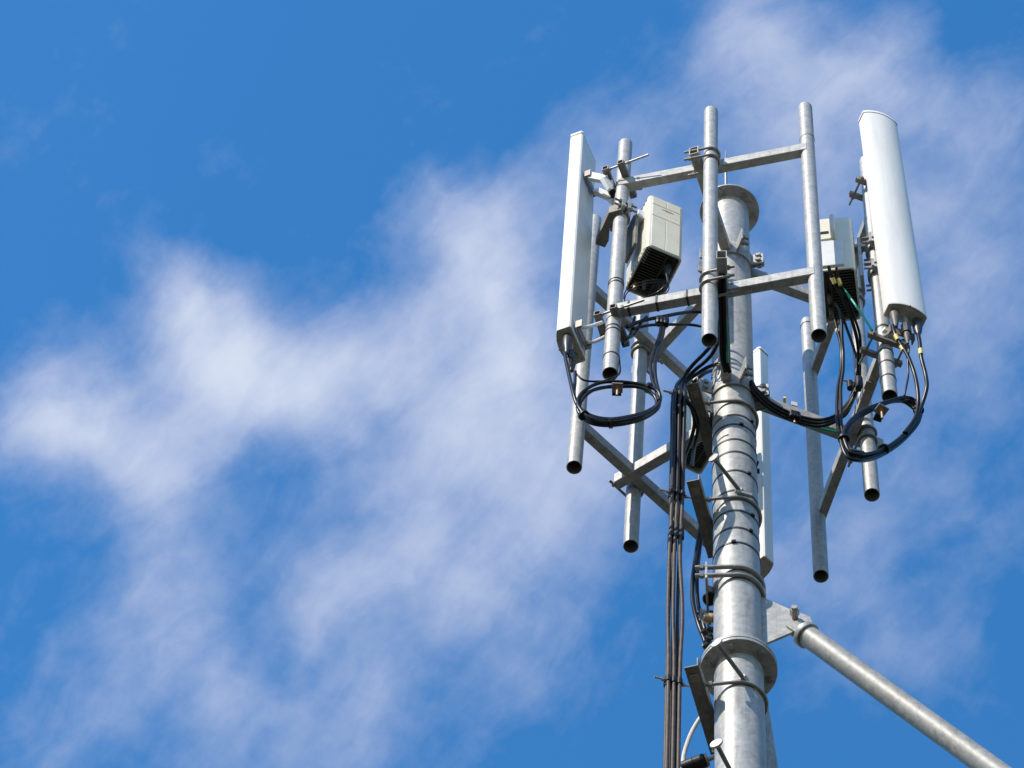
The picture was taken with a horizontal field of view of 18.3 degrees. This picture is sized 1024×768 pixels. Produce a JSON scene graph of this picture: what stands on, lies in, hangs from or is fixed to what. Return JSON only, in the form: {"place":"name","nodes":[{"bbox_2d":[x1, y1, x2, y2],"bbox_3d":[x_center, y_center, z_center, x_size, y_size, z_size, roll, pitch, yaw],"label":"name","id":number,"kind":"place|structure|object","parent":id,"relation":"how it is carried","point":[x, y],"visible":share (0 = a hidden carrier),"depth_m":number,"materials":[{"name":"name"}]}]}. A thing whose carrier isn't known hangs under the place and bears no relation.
{"place":"outdoors","nodes":[
{"label":"outdoors","id":0,"kind":"place"},
{"bbox_2d":[0,0,1023,767],"label":"sky","id":1,"kind":"structure","parent":0,"point":[285,394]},
{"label":"pipe","id":2,"kind":"object","parent":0,"visible":0},
{"bbox_2d":[685,377,710,473],"bbox_3d":[0.827,0.202,13.494,0.215,0.558,0.194,25,-64,-9],"label":"radio unit","id":3,"kind":"object","parent":2,"relation":"attached to","point":[701,460],"visible":0.08,"depth_m":13.36,"materials":[{"name":"metal"}]},
{"bbox_2d":[753,347,773,578],"bbox_3d":[0.983,0.279,13.659,0.256,1.868,0.166,42,-67,-17],"label":"panel antenna","id":4,"kind":"object","parent":2,"relation":"attached to","point":[760,357],"visible":0.25,"depth_m":13.45,"materials":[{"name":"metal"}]},
{"label":"ground","id":5,"kind":"structure","parent":0,"visible":0},
{"bbox_2d":[700,184,812,767],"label":"steel mast","id":6,"kind":"object","parent":5,"relation":"on","point":[750,622],"visible":0.89,"depth_m":11.25,"materials":[{"name":"metal"}]},
{"bbox_2d":[584,261,712,547],"bbox_3d":[0.583,0.062,13.068,0.663,1.340,0.672,7,-62,0],"label":"antenna frame","id":7,"kind":"object","parent":6,"relation":"attached to","point":[634,473],"visible":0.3,"depth_m":12.54,"materials":[{"name":"metal"}]},
{"bbox_2d":[566,214,601,473],"bbox_3d":[0.302,-0.204,13.093,0.060,2.251,0.060,7,-62,0],"label":"mounting pipe","id":8,"kind":"object","parent":7,"relation":"attached to","point":[575,445],"visible":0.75,"depth_m":12.70,"materials":[{"name":"grey metal"}]},
{"bbox_2d":[608,295,662,552],"bbox_3d":[0.520,0.107,13.158,0.097,2.220,0.200,-41,-72,21],"label":"mounting pipe","id":9,"kind":"object","parent":7,"relation":"attached to","point":[633,494],"visible":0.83,"depth_m":12.86,"materials":[{"name":"metal"}]},
{"bbox_2d":[669,398,695,767],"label":"feeder cable","id":10,"kind":"object","parent":6,"relation":"attached to","point":[691,437],"visible":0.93,"depth_m":11.72,"materials":[{"name":"black plastic"}]},
{"bbox_2d":[675,398,699,767],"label":"feeder cable","id":11,"kind":"object","parent":6,"relation":"attached to","point":[696,415],"visible":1,"depth_m":11.13,"materials":[{"name":"black plastic"}]},
{"bbox_2d":[663,388,689,398],"bbox_3d":[0.641,0.045,12.265,0.120,0.032,0.041,16,-62,-5],"label":"cable clamp","id":12,"kind":"object","parent":11,"relation":"attached to","point":[677,391],"visible":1,"depth_m":12.26,"materials":[{"name":"black plastic"}]},
{"bbox_2d":[663,369,711,767],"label":"feeder cable","id":13,"kind":"object","parent":6,"relation":"attached to","point":[704,373],"visible":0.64,"depth_m":11.66,"materials":[{"name":"black plastic"}]},
{"bbox_2d":[654,674,688,688],"bbox_3d":[0.529,0.989,10.524,0.120,0.032,0.041,16,-62,-5],"label":"cable clamp","id":14,"kind":"object","parent":13,"relation":"attached to","point":[673,678],"visible":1,"depth_m":10.52,"materials":[{"name":"black plastic"}]},
{"bbox_2d":[660,487,690,499],"bbox_3d":[0.597,0.404,11.608,0.120,0.032,0.041,16,-62,-5],"label":"cable clamp","id":15,"kind":"object","parent":13,"relation":"attached to","point":[676,491],"visible":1,"depth_m":11.60,"materials":[{"name":"black plastic"}]},
{"bbox_2d":[664,323,718,767],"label":"feeder cable","id":16,"kind":"object","parent":6,"relation":"attached to","point":[671,520],"visible":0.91,"depth_m":11.22,"materials":[{"name":"black plastic"}]},
{"bbox_2d":[670,334,718,767],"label":"feeder cable","id":17,"kind":"object","parent":6,"relation":"attached to","point":[676,522],"visible":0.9,"depth_m":11.23,"materials":[{"name":"black plastic"}]},
{"bbox_2d":[680,749,714,767],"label":"cable clamp","id":18,"kind":"object","parent":6,"relation":"attached to","point":[703,760],"visible":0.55,"depth_m":10.38,"materials":[{"name":"black plastic"}]},
{"bbox_2d":[681,717,700,760],"bbox_3d":[0.599,1.202,10.581,0.086,0.389,0.037,23,-63,-8],"label":"conduit","id":19,"kind":"object","parent":18,"relation":"attached to","point":[689,737],"visible":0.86,"depth_m":10.60,"materials":[{"name":"white plastic"}]},
{"bbox_2d":[676,362,719,767],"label":"feeder cable","id":20,"kind":"object","parent":6,"relation":"attached to","point":[681,536],"visible":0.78,"depth_m":11.21,"materials":[{"name":"black plastic"}]},
{"bbox_2d":[700,609,713,649],"bbox_3d":[0.679,0.856,11.036,0.049,0.159,0.095,-5,-63,6],"label":"earthing lug","id":21,"kind":"object","parent":6,"relation":"attached to","point":[707,618],"visible":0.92,"depth_m":11.06,"materials":[{"name":"black metal"}]},
{"bbox_2d":[702,585,713,605],"bbox_3d":[0.697,0.740,11.190,0.053,0.110,0.057,7,-62,0],"label":"end plug","id":22,"kind":"object","parent":6,"relation":"attached to","point":[710,595],"visible":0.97,"depth_m":11.15,"materials":[{"name":"black plastic"}]},
{"bbox_2d":[610,143,813,399],"bbox_3d":[0.795,-0.522,12.866,0.771,1.310,0.592,7,-62,0],"label":"antenna frame","id":23,"kind":"object","parent":6,"relation":"attached to","point":[687,297],"visible":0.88,"depth_m":12.46,"materials":[{"name":"metal"}]},
{"bbox_2d":[602,138,631,379],"bbox_3d":[0.431,-0.540,12.860,0.064,2.166,0.064,7,-62,0],"label":"mounting pipe","id":24,"kind":"object","parent":23,"relation":"attached to","point":[611,357],"visible":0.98,"depth_m":12.62,"materials":[{"name":"grey metal"}]},
{"bbox_2d":[556,131,648,372],"bbox_3d":[0.385,-0.542,12.897,0.373,2.152,0.222,-12,-64,10],"label":"panel antenna","id":25,"kind":"object","parent":24,"relation":"attached to","point":[572,317],"visible":0.94,"depth_m":12.82,"materials":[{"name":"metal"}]},
{"bbox_2d":[577,323,627,382],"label":"cable","id":26,"kind":"object","parent":25,"relation":"attached to","point":[610,378],"visible":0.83,"depth_m":11.79,"materials":[{"name":"black rubber"}]},
{"bbox_2d":[563,351,654,419],"bbox_3d":[0.363,0.015,11.720,0.373,0.533,0.044,7,-62,0],"label":"cable","id":27,"kind":"object","parent":25,"relation":"hanging from","point":[574,397],"visible":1,"depth_m":11.62,"materials":[{"name":"black rubber"}]},
{"bbox_2d":[573,370,653,417],"bbox_3d":[0.383,0.048,11.671,0.331,0.364,0.034,7,-62,0],"label":"cable","id":28,"kind":"object","parent":27,"relation":"attached to","point":[574,378],"visible":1,"depth_m":11.65,"materials":[{"name":"black rubber"}]},
{"bbox_2d":[575,380,661,428],"bbox_3d":[0.390,0.071,11.600,0.316,0.353,0.042,7,-62,0],"label":"cable coil","id":29,"kind":"object","parent":27,"relation":"hanging from","point":[587,418],"visible":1,"depth_m":11.58,"materials":[{"name":"black plastic"}]},
{"bbox_2d":[612,382,622,395],"bbox_3d":[0.387,0.031,11.681,0.040,0.094,0.067,3,-62,2],"label":"coil hook","id":30,"kind":"object","parent":29,"relation":"hanging from","point":[617,388],"visible":1,"depth_m":11.68,"materials":[{"name":"silver metal"}]},
{"bbox_2d":[621,316,635,345],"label":"cable","id":31,"kind":"object","parent":25,"relation":"attached to","point":[630,333],"visible":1,"depth_m":12.39,"materials":[{"name":"black rubber"}]},
{"bbox_2d":[627,316,647,338],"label":"cable","id":32,"kind":"object","parent":25,"relation":"attached to","point":[636,331],"visible":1,"depth_m":12.43,"materials":[{"name":"black rubber"}]},
{"bbox_2d":[595,196,682,297],"bbox_3d":[0.519,-0.575,13.072,0.310,0.573,0.229,22,-63,-8],"label":"radio unit","id":33,"kind":"object","parent":24,"relation":"attached to","point":[654,241],"visible":0.89,"depth_m":12.98,"materials":[{"name":"metal"}]},
{"bbox_2d":[623,279,668,298],"bbox_3d":[0.531,-0.378,12.611,0.184,0.030,0.068,-3,-63,5],"label":"wire","id":34,"kind":"object","parent":33,"relation":"attached to","point":[645,281],"visible":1,"depth_m":12.60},
{"bbox_2d":[648,273,668,296],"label":"cable","id":35,"kind":"object","parent":33,"relation":"attached to","point":[662,288],"visible":0.98,"depth_m":12.61,"materials":[{"name":"black rubber"}]},
{"bbox_2d":[624,282,669,301],"bbox_3d":[0.533,-0.367,12.592,0.184,0.030,0.068,-3,-63,5],"label":"wire","id":36,"kind":"object","parent":24,"relation":"attached to","point":[644,284],"visible":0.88,"depth_m":12.58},
{"bbox_2d":[655,315,668,327],"bbox_3d":[0.595,-0.274,12.556,0.057,0.107,0.063,7,-62,0],"label":"cable clamp","id":37,"kind":"object","parent":23,"relation":"attached to","point":[664,320],"visible":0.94,"depth_m":12.52,"materials":[{"name":"black plastic"}]},
{"bbox_2d":[649,325,662,400],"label":"cable","id":38,"kind":"object","parent":37,"relation":"attached to","point":[652,358],"visible":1,"depth_m":12.04,"materials":[{"name":"black rubber"}]},
{"bbox_2d":[653,325,665,394],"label":"cable","id":39,"kind":"object","parent":37,"relation":"attached to","point":[656,357],"visible":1,"depth_m":12.07,"materials":[{"name":"black rubber"}]},
{"bbox_2d":[626,310,701,328],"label":"cable","id":40,"kind":"object","parent":37,"relation":"attached to","point":[668,315],"visible":0.84,"depth_m":12.60,"materials":[{"name":"black rubber"}]},
{"bbox_2d":[632,323,701,329],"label":"cable","id":41,"kind":"object","parent":37,"relation":"attached to","point":[662,324],"visible":0.88,"depth_m":12.53,"materials":[{"name":"black rubber"}]},
{"bbox_2d":[684,106,738,346],"bbox_3d":[0.798,-0.669,12.779,0.210,2.186,0.097,-11,-64,9],"label":"mounting pipe","id":42,"kind":"object","parent":23,"relation":"attached to","point":[708,285],"visible":1,"depth_m":12.61,"materials":[{"name":"metal"}]},
{"bbox_2d":[718,273,727,372],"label":"cable","id":43,"kind":"object","parent":23,"relation":"attached to","point":[720,322],"visible":1,"depth_m":12.28,"materials":[{"name":"black rubber"}]},
{"bbox_2d":[726,326,728,362],"bbox_3d":[0.828,-0.224,12.282,0.011,0.024,0.308,-2,-63,5],"label":"earth wire","id":44,"kind":"object","parent":23,"relation":"attached to","point":[727,353],"visible":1,"depth_m":12.33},
{"bbox_2d":[798,102,826,342],"bbox_3d":[1.202,-0.685,12.742,0.064,2.181,0.064,7,-62,0],"label":"mounting pipe","id":45,"kind":"object","parent":23,"relation":"attached to","point":[818,325],"visible":0.98,"depth_m":12.57,"materials":[{"name":"silver metal"}]},
{"bbox_2d":[710,739,731,767],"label":"climbing peg","id":46,"kind":"object","parent":6,"relation":"attached to","point":[716,744],"visible":1,"depth_m":9.84,"materials":[{"name":"metal"}]},
{"bbox_2d":[686,377,758,456],"bbox_3d":[0.827,0.110,12.289,0.234,0.057,0.326,-13,-64,10],"label":"cable bracket","id":47,"kind":"object","parent":6,"relation":"attached to","point":[696,397],"visible":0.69,"depth_m":12.27,"materials":[{"name":"metal"}]},
{"bbox_2d":[687,473,761,558],"bbox_3d":[0.792,0.463,11.637,0.233,0.073,0.333,-12,-64,10],"label":"cable bracket","id":48,"kind":"object","parent":6,"relation":"attached to","point":[699,499],"visible":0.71,"depth_m":11.62,"materials":[{"name":"metal"}]},
{"bbox_2d":[690,526,703,642],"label":"cable","id":49,"kind":"object","parent":48,"relation":"attached to","point":[692,597],"visible":0.73,"depth_m":11.43,"materials":[{"name":"black rubber"}]},
{"bbox_2d":[724,151,726,183],"bbox_3d":[0.962,-0.933,14.290,0.031,0.600,0.032,7,-62,0],"label":"lightning rod","id":50,"kind":"object","parent":6,"relation":"on","point":[725,177],"visible":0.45,"depth_m":14.28,"materials":[{"name":"metal"}]},
{"bbox_2d":[684,658,768,754],"bbox_3d":[0.730,1.054,10.546,0.235,0.057,0.355,-13,-64,10],"label":"cable bracket","id":51,"kind":"object","parent":6,"relation":"attached to","point":[698,685],"visible":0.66,"depth_m":10.52,"materials":[{"name":"metal"}]},
{"bbox_2d":[709,454,743,490],"bbox_3d":[0.791,0.336,11.625,0.043,0.043,0.189,-33,-69,19],"label":"climbing peg","id":52,"kind":"object","parent":6,"relation":"attached to","point":[713,458],"visible":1,"depth_m":11.61,"materials":[{"name":"metal"}]},
{"bbox_2d":[722,274,731,372],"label":"cable","id":53,"kind":"object","parent":6,"relation":"attached to","point":[724,308],"visible":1,"depth_m":12.27,"materials":[{"name":"black rubber"}]},
{"bbox_2d":[711,638,748,680],"bbox_3d":[0.725,0.919,10.516,0.043,0.043,0.180,-31,-68,18],"label":"climbing peg","id":54,"kind":"object","parent":6,"relation":"attached to","point":[716,643],"visible":1,"depth_m":10.50,"materials":[{"name":"metal"}]},
{"bbox_2d":[695,561,765,625],"bbox_3d":[0.771,0.737,11.187,0.247,0.110,0.213,-2,-62,5],"label":"bolt bracket","id":55,"kind":"object","parent":6,"relation":"attached to","point":[759,582],"visible":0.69,"depth_m":11.14,"materials":[{"name":"metal"}]},
{"bbox_2d":[695,535,706,635],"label":"cable","id":56,"kind":"object","parent":55,"relation":"attached to","point":[697,586],"visible":0.53,"depth_m":11.43,"materials":[{"name":"black rubber"}]},
{"bbox_2d":[765,709,777,767],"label":"brace leg","id":57,"kind":"object","parent":6,"relation":"attached to","point":[771,757],"visible":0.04,"depth_m":10.55,"materials":[{"name":"metal"}]},
{"bbox_2d":[750,218,883,517],"bbox_3d":[1.340,-0.157,13.016,0.725,1.340,0.600,-38,-71,21],"label":"antenna frame","id":58,"kind":"object","parent":6,"relation":"attached to","point":[799,292],"visible":0.45,"depth_m":12.57,"materials":[{"name":"metal"}]},
{"bbox_2d":[788,401,800,423],"bbox_3d":[1.105,0.115,12.391,0.050,0.105,0.046,15,-62,-4],"label":"cable clamp","id":59,"kind":"object","parent":58,"relation":"attached to","point":[794,416],"visible":1,"depth_m":12.38,"materials":[{"name":"black plastic"}]},
{"bbox_2d":[756,408,836,432],"bbox_3d":[1.109,0.138,12.428,0.340,0.021,0.040,14,-62,-4],"label":"earth wire","id":60,"kind":"object","parent":58,"relation":"attached to","point":[823,429],"visible":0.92,"depth_m":12.44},
{"bbox_2d":[749,380,855,420],"bbox_3d":[1.139,0.057,12.474,0.438,0.177,0.101,9,-62,-1],"label":"cable","id":61,"kind":"object","parent":58,"relation":"attached to","point":[802,416],"visible":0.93,"depth_m":12.42,"materials":[{"name":"black rubber"}]},
{"bbox_2d":[749,386,856,427],"bbox_3d":[1.133,0.081,12.446,0.437,0.176,0.099,9,-62,-1],"label":"cable","id":62,"kind":"object","parent":58,"relation":"attached to","point":[760,400],"visible":0.92,"depth_m":12.39,"materials":[{"name":"black rubber"}]},
{"bbox_2d":[800,317,828,582],"bbox_3d":[1.256,0.234,13.226,0.064,2.191,0.064,7,-62,0],"label":"mounting pipe","id":63,"kind":"object","parent":58,"relation":"attached to","point":[817,516],"visible":0.74,"depth_m":12.98,"materials":[{"name":"grey metal"}]},
{"bbox_2d":[835,267,861,417],"bbox_3d":[1.330,-0.159,12.585,0.114,0.359,0.507,2,-62,3],"label":"cable","id":64,"kind":"object","parent":58,"relation":"attached to","point":[853,315],"visible":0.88,"depth_m":12.59,"materials":[{"name":"black rubber"}]},
{"bbox_2d":[836,278,841,285],"bbox_3d":[1.299,-0.405,12.607,0.017,0.033,0.030,-24,-66,15],"label":"tape band","id":65,"kind":"object","parent":64,"relation":"attached to","point":[839,282],"visible":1,"depth_m":12.60,"materials":[{"name":"yellow plastic"}]},
{"bbox_2d":[838,265,879,501],"bbox_3d":[1.419,-0.051,13.046,0.097,2.187,0.168,15,-62,-4],"label":"mounting pipe","id":66,"kind":"object","parent":58,"relation":"attached to","point":[867,438],"visible":0.57,"depth_m":12.43,"materials":[{"name":"metal"}]},
{"bbox_2d":[843,375,874,391],"bbox_3d":[1.361,-0.011,12.453,0.116,0.185,0.102,7,-62,0],"label":"cable clamp","id":67,"kind":"object","parent":58,"relation":"attached to","point":[858,383],"visible":0.96,"depth_m":12.47,"materials":[{"name":"black plastic"}]},
{"bbox_2d":[749,383,857,423],"bbox_3d":[1.138,0.069,12.460,0.438,0.177,0.101,9,-62,-1],"label":"cable","id":68,"kind":"object","parent":67,"relation":"attached to","point":[783,412],"visible":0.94,"depth_m":12.40,"materials":[{"name":"black rubber"}]},
{"bbox_2d":[859,156,897,400],"bbox_3d":[1.476,-0.460,12.845,0.064,2.186,0.064,7,-62,0],"label":"mounting pipe","id":69,"kind":"object","parent":58,"relation":"attached to","point":[886,368],"visible":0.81,"depth_m":12.38,"materials":[{"name":"grey metal"}]},
{"bbox_2d":[820,214,877,322],"bbox_3d":[1.374,-0.490,12.889,0.306,0.560,0.292,-6,-63,7],"label":"radio unit","id":70,"kind":"object","parent":69,"relation":"attached to","point":[840,248],"visible":0.65,"depth_m":12.77,"materials":[{"name":"white metal"}]},
{"bbox_2d":[834,302,851,447],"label":"cable","id":71,"kind":"object","parent":70,"relation":"hanging from","point":[842,366],"visible":0.79,"depth_m":12.41,"materials":[{"name":"black rubber"}]},
{"bbox_2d":[827,266,859,396],"bbox_3d":[1.318,-0.170,12.580,0.117,0.362,0.502,-2,-63,5],"label":"cable","id":72,"kind":"object","parent":70,"relation":"hanging from","point":[841,295],"visible":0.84,"depth_m":12.59,"materials":[{"name":"black rubber"}]},
{"bbox_2d":[835,306,857,358],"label":"cable","id":73,"kind":"object","parent":70,"relation":"hanging from","point":[850,338],"visible":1,"depth_m":12.59,"materials":[{"name":"black rubber"}]},
{"bbox_2d":[832,311,863,452],"bbox_3d":[1.271,0.006,12.264,0.122,1.032,0.082,41,-67,-16],"label":"cable","id":74,"kind":"object","parent":70,"relation":"hanging from","point":[837,388],"visible":0.84,"depth_m":12.26,"materials":[{"name":"black rubber"}]},
{"bbox_2d":[844,288,872,330],"bbox_3d":[1.358,-0.296,12.512,0.122,0.313,0.013,17,-63,-5],"label":"earth wire","id":75,"kind":"object","parent":69,"relation":"attached to","point":[859,310],"visible":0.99,"depth_m":12.50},
{"bbox_2d":[838,396,923,462],"bbox_3d":[1.350,0.162,11.583,0.368,0.669,0.042,22,-63,-8],"label":"cable coil","id":76,"kind":"object","parent":69,"relation":"hanging from","point":[884,449],"visible":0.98,"depth_m":11.48,"materials":[{"name":"black plastic"}]},
{"bbox_2d":[873,403,888,422],"bbox_3d":[1.347,0.118,11.645,0.050,0.096,0.083,21,-63,-7],"label":"coil hook","id":77,"kind":"object","parent":76,"relation":"attached to","point":[880,410],"visible":1,"depth_m":11.65,"materials":[{"name":"silver metal"}]},
{"bbox_2d":[848,110,926,367],"bbox_3d":[1.509,-0.603,13.070,0.190,2.139,0.282,36,-66,-14],"label":"panel antenna","id":78,"kind":"object","parent":69,"relation":"attached to","point":[901,289],"visible":0.98,"depth_m":12.88,"materials":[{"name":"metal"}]},
{"bbox_2d":[891,324,919,433],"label":"cable","id":79,"kind":"object","parent":78,"relation":"attached to","point":[911,364],"visible":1,"depth_m":11.87,"materials":[{"name":"black rubber"}]},
{"bbox_2d":[903,349,909,395],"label":"cable","id":80,"kind":"object","parent":79,"relation":"attached to","point":[906,385],"visible":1,"depth_m":11.89,"materials":[{"name":"black rubber"}]},
{"bbox_2d":[906,332,928,434],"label":"cable","id":81,"kind":"object","parent":78,"relation":"attached to","point":[925,374],"visible":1,"depth_m":11.83,"materials":[{"name":"black rubber"}]},
{"bbox_2d":[786,605,1011,767],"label":"brace leg","id":82,"kind":"object","parent":6,"relation":"attached to","point":[956,743],"visible":1,"depth_m":10.47,"materials":[{"name":"metal"}]}
]}

